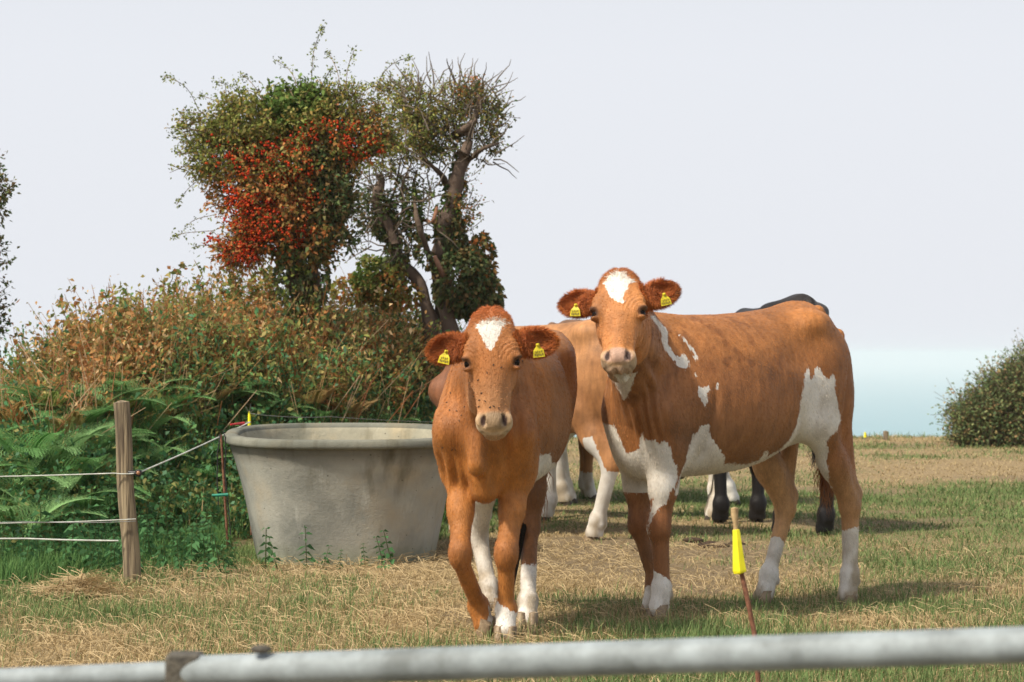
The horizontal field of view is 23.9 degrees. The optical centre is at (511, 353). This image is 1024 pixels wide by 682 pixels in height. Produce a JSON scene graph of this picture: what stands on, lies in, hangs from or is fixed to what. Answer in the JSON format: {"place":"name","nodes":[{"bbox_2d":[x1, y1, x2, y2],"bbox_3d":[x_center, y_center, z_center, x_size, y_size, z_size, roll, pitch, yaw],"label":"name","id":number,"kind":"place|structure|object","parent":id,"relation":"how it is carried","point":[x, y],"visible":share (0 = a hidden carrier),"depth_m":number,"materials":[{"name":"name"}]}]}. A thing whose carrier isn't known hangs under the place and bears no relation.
{"place":"outdoors","nodes":[
{"label":"outdoors","id":0,"kind":"place"},
{"bbox_2d":[0,298,497,553],"bbox_3d":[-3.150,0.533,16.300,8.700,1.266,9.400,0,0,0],"label":"bank","id":1,"kind":"structure","parent":0,"point":[251,538],"depth_m":14.50,"materials":[{"name":"green plant"}]},
{"bbox_2d":[0,151,20,356],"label":"edge tree","id":2,"kind":"object","parent":1,"relation":"on","point":[3,196],"visible":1,"depth_m":16.21,"materials":[{"name":"green plant"}]},
{"bbox_2d":[0,400,42,433],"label":"bracken","id":3,"kind":"object","parent":1,"relation":"on","point":[17,410],"visible":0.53,"depth_m":14.41,"materials":[{"name":"brown plant"}]},
{"bbox_2d":[0,398,67,430],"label":"bracken","id":4,"kind":"object","parent":1,"relation":"on","point":[25,416],"visible":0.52,"depth_m":14.54,"materials":[{"name":"brown plant"}]},
{"bbox_2d":[0,379,69,407],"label":"fern","id":5,"kind":"object","parent":1,"relation":"on","point":[17,398],"visible":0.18,"depth_m":14.81,"materials":[{"name":"green plant"}]},
{"bbox_2d":[7,391,78,422],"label":"bracken","id":6,"kind":"object","parent":1,"relation":"on","point":[54,399],"visible":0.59,"depth_m":14.55,"materials":[{"name":"brown plant"}]},
{"bbox_2d":[0,384,94,421],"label":"fern","id":7,"kind":"object","parent":1,"relation":"on","point":[23,392],"visible":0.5,"depth_m":14.62,"materials":[{"name":"green plant"}]},
{"bbox_2d":[0,448,96,495],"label":"fern","id":8,"kind":"object","parent":1,"relation":"on","point":[26,481],"visible":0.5,"depth_m":13.61,"materials":[{"name":"green plant"}]},
{"bbox_2d":[0,427,98,474],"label":"fern","id":9,"kind":"object","parent":1,"relation":"on","point":[6,442],"visible":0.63,"depth_m":13.74,"materials":[{"name":"green plant"}]},
{"bbox_2d":[0,494,107,542],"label":"fern","id":10,"kind":"object","parent":1,"relation":"on","point":[10,510],"visible":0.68,"depth_m":12.76,"materials":[{"name":"green plant"}]},
{"bbox_2d":[1,405,113,439],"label":"fern","id":11,"kind":"object","parent":1,"relation":"on","point":[93,415],"visible":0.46,"depth_m":14.29,"materials":[{"name":"green plant"}]},
{"bbox_2d":[0,422,115,474],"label":"fern","id":12,"kind":"object","parent":1,"relation":"on","point":[67,450],"visible":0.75,"depth_m":13.71,"materials":[{"name":"green plant"}]},
{"bbox_2d":[45,410,90,437],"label":"bracken","id":13,"kind":"object","parent":1,"relation":"on","point":[78,419],"visible":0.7,"depth_m":14.22,"materials":[{"name":"brown plant"}]},
{"bbox_2d":[0,471,146,525],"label":"fern","id":14,"kind":"object","parent":1,"relation":"on","point":[58,488],"visible":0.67,"depth_m":13.32,"materials":[{"name":"green plant"}]},
{"bbox_2d":[63,512,83,561],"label":"nettle","id":15,"kind":"object","parent":1,"relation":"on","point":[67,532],"visible":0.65,"depth_m":12.26,"materials":[{"name":"green plant"}]},
{"bbox_2d":[0,453,150,497],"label":"fern","id":16,"kind":"object","parent":1,"relation":"on","point":[77,465],"visible":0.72,"depth_m":13.52,"materials":[{"name":"green plant"}]},
{"bbox_2d":[23,427,155,459],"bbox_3d":[-2.572,0.574,14.185,0.774,0.279,0.807,0,0,-28],"label":"fern","id":17,"kind":"object","parent":1,"relation":"on","point":[110,440],"visible":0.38,"depth_m":14.15,"materials":[{"name":"green plant"}]},
{"bbox_2d":[26,380,165,425],"bbox_3d":[-2.532,0.331,14.594,0.872,0.335,0.705,0,0,33],"label":"fern","id":18,"kind":"object","parent":1,"relation":"on","point":[97,394],"visible":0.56,"depth_m":14.68,"materials":[{"name":"green plant"}]},
{"bbox_2d":[32,415,164,448],"bbox_3d":[-2.442,0.486,14.388,0.884,0.267,0.791,0,0,-36],"label":"fern","id":19,"kind":"object","parent":1,"relation":"on","point":[111,421],"visible":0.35,"depth_m":14.45,"materials":[{"name":"green plant"}]},
{"bbox_2d":[91,504,110,548],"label":"nettle","id":20,"kind":"object","parent":1,"relation":"on","point":[94,517],"visible":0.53,"depth_m":12.79,"materials":[{"name":"green plant"}]},
{"bbox_2d":[67,491,147,526],"bbox_3d":[-2.304,0.896,13.484,0.696,0.251,0.726,0,0,43],"label":"fern","id":21,"kind":"object","parent":1,"relation":"on","point":[85,502],"visible":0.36,"depth_m":13.27,"materials":[{"name":"green plant"}]},
{"bbox_2d":[52,367,162,393],"bbox_3d":[-2.510,0.203,15.107,0.556,0.233,0.766,0,0,28],"label":"fern","id":22,"kind":"object","parent":1,"relation":"on","point":[118,376],"visible":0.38,"depth_m":14.98,"materials":[{"name":"green plant"}]},
{"bbox_2d":[54,436,163,486],"bbox_3d":[-2.378,0.655,13.975,0.872,0.335,0.705,0,0,-23],"label":"fern","id":23,"kind":"object","parent":1,"relation":"on","point":[112,451],"visible":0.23,"depth_m":14.07,"materials":[{"name":"green plant"}]},
{"bbox_2d":[72,376,200,407],"bbox_3d":[-2.376,0.277,15.014,0.884,0.267,0.791,0,0,-28],"label":"fern","id":24,"kind":"object","parent":1,"relation":"on","point":[125,387],"visible":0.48,"depth_m":14.85,"materials":[{"name":"green plant"}]},
{"bbox_2d":[109,387,217,417],"bbox_3d":[-2.209,0.351,15.011,0.695,0.291,0.957,0,0,-18],"label":"fern","id":25,"kind":"object","parent":1,"relation":"on","point":[148,405],"visible":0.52,"depth_m":14.85,"materials":[{"name":"green plant"}]},
{"bbox_2d":[131,403,195,443],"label":"fern","id":26,"kind":"object","parent":1,"relation":"on","point":[165,420],"visible":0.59,"depth_m":14.72,"materials":[{"name":"green plant"}]},
{"bbox_2d":[141,484,186,508],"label":"fern","id":27,"kind":"object","parent":1,"relation":"on","point":[160,487],"visible":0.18,"depth_m":14.01,"materials":[{"name":"green plant"}]},
{"bbox_2d":[133,434,194,465],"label":"fern","id":28,"kind":"object","parent":1,"relation":"on","point":[157,452],"visible":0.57,"depth_m":14.51,"materials":[{"name":"green plant"}]},
{"bbox_2d":[147,439,228,467],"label":"fern","id":29,"kind":"object","parent":1,"relation":"on","point":[213,450],"visible":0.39,"depth_m":14.80,"materials":[{"name":"green plant"}]},
{"bbox_2d":[152,461,234,488],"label":"fern","id":30,"kind":"object","parent":1,"relation":"on","point":[201,470],"visible":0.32,"depth_m":14.57,"materials":[{"name":"green plant"}]},
{"bbox_2d":[171,414,217,438],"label":"bracken","id":31,"kind":"object","parent":1,"relation":"on","point":[200,421],"visible":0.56,"depth_m":15.12,"materials":[{"name":"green plant"}]},
{"bbox_2d":[157,453,238,485],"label":"fern","id":32,"kind":"object","parent":1,"relation":"on","point":[214,458],"visible":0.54,"depth_m":14.56,"materials":[{"name":"green plant"}]},
{"bbox_2d":[194,484,217,527],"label":"nettle","id":33,"kind":"object","parent":1,"relation":"on","point":[207,499],"visible":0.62,"depth_m":13.98,"materials":[{"name":"green plant"}]},
{"bbox_2d":[0,292,434,446],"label":"dead stalks","id":34,"kind":"object","parent":1,"relation":"on","point":[89,392],"visible":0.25,"depth_m":15.05,"materials":[{"name":"brown plant"}]},
{"bbox_2d":[194,380,242,414],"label":"bracken","id":35,"kind":"object","parent":1,"relation":"on","point":[224,394],"visible":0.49,"depth_m":15.40,"materials":[{"name":"brown plant"}]},
{"bbox_2d":[0,254,468,436],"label":"dry bracken","id":36,"kind":"object","parent":1,"relation":"on","point":[382,341],"visible":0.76,"depth_m":15.71,"materials":[{"name":"brown plant"}]},
{"bbox_2d":[13,339,32,379],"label":"bramble shoot","id":37,"kind":"object","parent":36,"relation":"on","point":[15,341],"visible":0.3,"depth_m":15.68,"materials":[{"name":"brown plant"}]},
{"bbox_2d":[56,296,93,343],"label":"bramble shoot","id":38,"kind":"object","parent":36,"relation":"on","point":[61,301],"visible":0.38,"depth_m":15.58,"materials":[{"name":"brown plant"}]},
{"bbox_2d":[96,284,140,326],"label":"bramble shoot","id":39,"kind":"object","parent":36,"relation":"on","point":[108,292],"visible":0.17,"depth_m":15.81,"materials":[{"name":"brown plant"}]},
{"bbox_2d":[154,262,187,311],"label":"bramble shoot","id":40,"kind":"object","parent":36,"relation":"on","point":[178,271],"visible":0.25,"depth_m":16.46,"materials":[{"name":"brown plant"}]},
{"bbox_2d":[188,255,218,311],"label":"bramble shoot","id":41,"kind":"object","parent":36,"relation":"on","point":[201,284],"visible":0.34,"depth_m":16.92,"materials":[{"name":"brown plant"}]},
{"bbox_2d":[215,266,245,309],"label":"bramble shoot","id":42,"kind":"object","parent":36,"relation":"on","point":[223,286],"visible":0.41,"depth_m":17.57,"materials":[{"name":"brown plant"}]},
{"bbox_2d":[219,263,246,320],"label":"bramble shoot","id":43,"kind":"object","parent":36,"relation":"on","point":[240,293],"visible":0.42,"depth_m":16.73,"materials":[{"name":"brown plant"}]},
{"bbox_2d":[232,291,256,322],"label":"bramble shoot","id":44,"kind":"object","parent":36,"relation":"on","point":[245,307],"visible":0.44,"depth_m":16.57,"materials":[{"name":"brown plant"}]},
{"bbox_2d":[247,267,272,306],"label":"bramble shoot","id":45,"kind":"object","parent":36,"relation":"on","point":[255,288],"visible":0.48,"depth_m":17.66,"materials":[{"name":"brown plant"}]},
{"bbox_2d":[257,257,278,307],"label":"bramble shoot","id":46,"kind":"object","parent":36,"relation":"on","point":[269,267],"visible":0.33,"depth_m":17.89,"materials":[{"name":"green plant"}]},
{"bbox_2d":[247,312,289,364],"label":"bramble shoot","id":47,"kind":"object","parent":36,"relation":"on","point":[262,329],"visible":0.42,"depth_m":15.99,"materials":[{"name":"brown plant"}]},
{"bbox_2d":[202,380,278,416],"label":"fern","id":48,"kind":"object","parent":1,"relation":"on","point":[227,401],"visible":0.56,"depth_m":15.52,"materials":[{"name":"green plant"}]},
{"bbox_2d":[237,400,314,421],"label":"fern","id":49,"kind":"object","parent":1,"relation":"on","point":[262,406],"visible":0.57,"depth_m":15.55,"materials":[{"name":"green plant"}]},
{"bbox_2d":[239,388,329,411],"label":"fern","id":50,"kind":"object","parent":1,"relation":"on","point":[273,404],"visible":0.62,"depth_m":15.67,"materials":[{"name":"green plant"}]},
{"bbox_2d":[160,20,420,352],"bbox_3d":[-1.522,-0.938,16.431,1.802,2.660,0.772,0,0,0],"label":"hawthorn tree","id":51,"kind":"object","parent":1,"relation":"on","point":[309,196],"visible":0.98,"depth_m":16.29,"materials":[{"name":"green plant"}]},
{"bbox_2d":[287,384,345,416],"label":"bracken","id":52,"kind":"object","parent":1,"relation":"on","point":[319,394],"visible":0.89,"depth_m":15.68,"materials":[{"name":"brown plant"}]},
{"bbox_2d":[307,306,332,358],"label":"bramble shoot","id":53,"kind":"object","parent":1,"relation":"on","point":[317,334],"visible":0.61,"depth_m":16.26,"materials":[{"name":"brown plant"}]},
{"bbox_2d":[285,410,354,422],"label":"fern","id":54,"kind":"object","parent":1,"relation":"on","point":[325,415],"visible":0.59,"depth_m":15.65,"materials":[{"name":"green plant"}]},
{"bbox_2d":[327,363,352,416],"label":"bramble shoot","id":55,"kind":"object","parent":1,"relation":"on","point":[340,393],"visible":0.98,"depth_m":15.83,"materials":[{"name":"brown plant"}]},
{"bbox_2d":[321,393,380,422],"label":"bracken","id":56,"kind":"object","parent":1,"relation":"on","point":[358,409],"visible":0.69,"depth_m":15.88,"materials":[{"name":"brown plant"}]},
{"bbox_2d":[388,367,412,415],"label":"bramble shoot","id":57,"kind":"object","parent":1,"relation":"on","point":[397,395],"visible":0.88,"depth_m":16.44,"materials":[{"name":"brown plant"}]},
{"bbox_2d":[330,54,525,372],"bbox_3d":[-0.610,-0.763,17.337,1.422,2.807,0.982,0,0,0],"label":"gnarled tree","id":58,"kind":"object","parent":1,"relation":"on","point":[477,283],"visible":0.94,"depth_m":17.27,"materials":[{"name":"green plant"}]},
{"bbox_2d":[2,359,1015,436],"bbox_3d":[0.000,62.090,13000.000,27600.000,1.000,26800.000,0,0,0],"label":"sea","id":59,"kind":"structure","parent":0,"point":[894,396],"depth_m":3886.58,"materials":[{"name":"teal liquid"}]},
{"bbox_2d":[0,626,1023,681],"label":"field gate","id":60,"kind":"structure","parent":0,"point":[947,647],"depth_m":3.35,"materials":[{"name":"metal"}]},
{"bbox_2d":[0,430,1023,681],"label":"ground","id":61,"kind":"structure","parent":0,"point":[750,552],"depth_m":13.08,"materials":[{"name":"brown plant"}]},
{"bbox_2d":[18,530,35,563],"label":"nettle","id":62,"kind":"object","parent":61,"relation":"on","point":[30,553],"visible":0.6,"depth_m":12.03,"materials":[{"name":"green plant"}]},
{"bbox_2d":[29,497,55,548],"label":"nettle","id":63,"kind":"object","parent":61,"relation":"on","point":[35,512],"visible":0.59,"depth_m":12.68,"materials":[{"name":"green plant"}]},
{"bbox_2d":[43,519,66,557],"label":"nettle","id":64,"kind":"object","parent":61,"relation":"on","point":[53,542],"visible":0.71,"depth_m":12.17,"materials":[{"name":"green plant"}]},
{"bbox_2d":[63,502,89,558],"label":"nettle","id":65,"kind":"object","parent":61,"relation":"on","point":[81,527],"visible":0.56,"depth_m":12.37,"materials":[{"name":"green plant"}]},
{"bbox_2d":[73,496,97,546],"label":"nettle","id":66,"kind":"object","parent":61,"relation":"on","point":[89,506],"visible":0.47,"depth_m":12.81,"materials":[{"name":"green plant"}]},
{"bbox_2d":[77,523,96,562],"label":"nettle","id":67,"kind":"object","parent":61,"relation":"on","point":[88,546],"visible":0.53,"depth_m":12.13,"materials":[{"name":"green plant"}]},
{"bbox_2d":[83,530,102,569],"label":"nettle","id":68,"kind":"object","parent":61,"relation":"on","point":[87,544],"visible":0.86,"depth_m":11.96,"materials":[{"name":"green plant"}]},
{"bbox_2d":[1,566,193,600],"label":"straw heap","id":69,"kind":"object","parent":61,"relation":"on","point":[84,583],"visible":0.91,"depth_m":10.72,"materials":[{"name":"beige plant"}]},
{"bbox_2d":[100,477,119,530],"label":"nettle","id":70,"kind":"object","parent":61,"relation":"on","point":[111,501],"visible":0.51,"depth_m":13.45,"materials":[{"name":"green plant"}]},
{"bbox_2d":[104,531,122,574],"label":"nettle","id":71,"kind":"object","parent":61,"relation":"on","point":[118,551],"visible":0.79,"depth_m":11.87,"materials":[{"name":"green plant"}]},
{"bbox_2d":[113,400,141,584],"bbox_3d":[-1.814,0.713,11.430,0.140,0.983,0.085,0,0,0],"label":"fence post","id":72,"kind":"object","parent":61,"relation":"on","point":[127,509],"visible":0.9,"depth_m":11.40,"materials":[{"name":"brown wood"}]},
{"bbox_2d":[0,538,118,541],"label":"fence rope","id":73,"kind":"object","parent":72,"relation":"attached to","point":[61,539],"visible":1,"depth_m":11.33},
{"bbox_2d":[0,473,133,476],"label":"fence rope","id":74,"kind":"object","parent":72,"relation":"attached to","point":[67,474],"visible":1,"depth_m":11.33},
{"bbox_2d":[0,519,134,523],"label":"fence wire","id":75,"kind":"object","parent":72,"relation":"attached to","point":[70,521],"visible":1,"depth_m":11.33,"materials":[{"name":"white metal"}]},
{"bbox_2d":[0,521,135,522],"bbox_3d":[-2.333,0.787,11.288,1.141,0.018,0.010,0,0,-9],"label":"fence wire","id":76,"kind":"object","parent":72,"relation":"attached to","point":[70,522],"visible":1,"depth_m":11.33,"materials":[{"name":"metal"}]},
{"bbox_2d":[142,421,250,471],"bbox_3d":[-1.622,0.477,12.550,0.007,0.181,2.319,0,0,7],"label":"fence rope","id":77,"kind":"object","parent":72,"relation":"attached to","point":[188,450],"visible":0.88,"depth_m":12.25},
{"bbox_2d":[139,514,154,555],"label":"nettle","id":78,"kind":"object","parent":61,"relation":"on","point":[143,529],"visible":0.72,"depth_m":12.51,"materials":[{"name":"green plant"}]},
{"bbox_2d":[145,497,165,538],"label":"nettle","id":79,"kind":"object","parent":61,"relation":"on","point":[160,520],"visible":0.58,"depth_m":12.96,"materials":[{"name":"green plant"}]},
{"bbox_2d":[156,532,172,570],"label":"nettle","id":80,"kind":"object","parent":61,"relation":"on","point":[163,562],"visible":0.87,"depth_m":12.08,"materials":[{"name":"green plant"}]},
{"bbox_2d":[170,534,184,571],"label":"nettle","id":81,"kind":"object","parent":61,"relation":"on","point":[175,548],"visible":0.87,"depth_m":12.04,"materials":[{"name":"green plant"}]},
{"bbox_2d":[183,523,200,567],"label":"nettle","id":82,"kind":"object","parent":61,"relation":"on","point":[194,549],"visible":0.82,"depth_m":12.27,"materials":[{"name":"green plant"}]},
{"bbox_2d":[188,517,207,564],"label":"nettle","id":83,"kind":"object","parent":61,"relation":"on","point":[201,535],"visible":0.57,"depth_m":12.45,"materials":[{"name":"green plant"}]},
{"bbox_2d":[195,546,210,576],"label":"nettle","id":84,"kind":"object","parent":61,"relation":"on","point":[206,563],"visible":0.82,"depth_m":11.79,"materials":[{"name":"green plant"}]},
{"bbox_2d":[201,515,220,558],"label":"nettle","id":85,"kind":"object","parent":61,"relation":"on","point":[212,531],"visible":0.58,"depth_m":12.70,"materials":[{"name":"green plant"}]},
{"bbox_2d":[209,532,227,573],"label":"nettle","id":86,"kind":"object","parent":61,"relation":"on","point":[217,552],"visible":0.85,"depth_m":11.92,"materials":[{"name":"green plant"}]},
{"bbox_2d":[212,432,230,544],"bbox_3d":[-1.525,0.712,12.714,0.101,0.607,0.086,0,0,0],"label":"fence stake","id":87,"kind":"object","parent":61,"relation":"on","point":[224,493],"visible":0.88,"depth_m":12.74,"materials":[{"name":"metal"}]},
{"bbox_2d":[0,489,444,589],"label":"long grass","id":88,"kind":"structure","parent":61,"relation":"on","point":[18,566],"depth_m":12.04,"materials":[{"name":"green plant"}]},
{"bbox_2d":[0,332,498,554],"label":"bramble thicket","id":89,"kind":"object","parent":61,"relation":"on","point":[171,479],"visible":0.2,"depth_m":14.27,"materials":[{"name":"green plant"}]},
{"bbox_2d":[257,527,273,568],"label":"nettle","id":90,"kind":"object","parent":61,"relation":"on","point":[266,543],"visible":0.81,"depth_m":12.21,"materials":[{"name":"green plant"}]},
{"bbox_2d":[264,536,282,571],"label":"nettle","id":91,"kind":"object","parent":61,"relation":"on","point":[273,554],"visible":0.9,"depth_m":12.10,"materials":[{"name":"green plant"}]},
{"bbox_2d":[296,525,317,568],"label":"nettle","id":92,"kind":"object","parent":61,"relation":"on","point":[312,559],"visible":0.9,"depth_m":12.22,"materials":[{"name":"green plant"}]},
{"bbox_2d":[224,423,446,565],"bbox_3d":[-0.900,0.811,13.114,1.306,0.784,1.736,0,1,-4],"label":"water trough","id":93,"kind":"object","parent":61,"relation":"on","point":[348,489],"visible":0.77,"depth_m":12.40,"materials":[{"name":"concrete"}]},
{"bbox_2d":[380,529,398,569],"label":"nettle","id":94,"kind":"object","parent":61,"relation":"on","point":[391,550],"visible":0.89,"depth_m":12.19,"materials":[{"name":"green plant"}]},
{"bbox_2d":[423,304,577,642],"bbox_3d":[-0.024,0.462,9.622,0.524,1.287,1.832,0,0,4],"label":"cow","id":95,"kind":"object","parent":61,"relation":"on","point":[508,453],"visible":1,"depth_m":9.11},
{"bbox_2d":[0,536,1023,681],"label":"loose straw","id":96,"kind":"object","parent":61,"relation":"on","point":[539,569],"visible":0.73,"depth_m":10.34,"materials":[{"name":"beige plant"}]},
{"bbox_2d":[428,319,618,540],"bbox_3d":[0.100,0.430,14.554,0.823,1.324,1.947,0,0,-39],"label":"cow","id":97,"kind":"object","parent":61,"relation":"on","point":[587,427],"visible":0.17,"depth_m":14.03},
{"bbox_2d":[577,437,596,498],"bbox_3d":[0.217,0.465,17.971,2.004,1.244,0.746,0,0,10],"label":"cow","id":98,"kind":"object","parent":61,"relation":"on","point":[586,485],"visible":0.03,"depth_m":17.88},
{"bbox_2d":[541,432,727,520],"bbox_3d":[0.585,0.425,15.896,2.021,1.324,0.766,0,0,18],"label":"cow","id":99,"kind":"object","parent":61,"relation":"on","point":[552,500],"visible":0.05,"depth_m":15.71},
{"bbox_2d":[548,319,739,504],"bbox_3d":[1.123,0.420,17.327,2.018,1.325,0.766,0,0,-7],"label":"cow","id":100,"kind":"object","parent":61,"relation":"on","point":[566,493],"visible":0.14,"depth_m":17.30},
{"bbox_2d":[555,267,862,619],"bbox_3d":[0.813,0.389,10.353,0.656,1.476,1.956,0,0,38],"label":"cow","id":101,"kind":"object","parent":61,"relation":"on","point":[758,391],"visible":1,"depth_m":10.19},
{"bbox_2d":[696,540,729,547],"bbox_3d":[1.129,1.080,13.613,0.188,0.048,0.156,0,0,0],"label":"cowpat","id":102,"kind":"object","parent":61,"relation":"on","point":[710,543],"visible":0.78,"depth_m":13.55,"materials":[{"name":"brown"}]},
{"bbox_2d":[731,507,760,681],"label":"fence stake","id":103,"kind":"object","parent":61,"relation":"on","point":[739,567],"visible":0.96,"depth_m":6.59,"materials":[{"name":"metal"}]},
{"bbox_2d":[680,294,835,534],"bbox_3d":[1.506,0.363,15.114,0.591,1.434,2.261,0,0,-18],"label":"cow","id":104,"kind":"object","parent":61,"relation":"on","point":[757,507],"visible":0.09,"depth_m":15.29},
{"bbox_2d":[929,328,1023,447],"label":"hedge","id":105,"kind":"object","parent":61,"relation":"on","point":[990,410],"visible":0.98,"depth_m":27.28,"materials":[{"name":"green plant"}]},
{"bbox_2d":[0,0,1023,358],"label":"sky","id":106,"kind":"structure","parent":0,"point":[864,159],"materials":[{"name":"white"}]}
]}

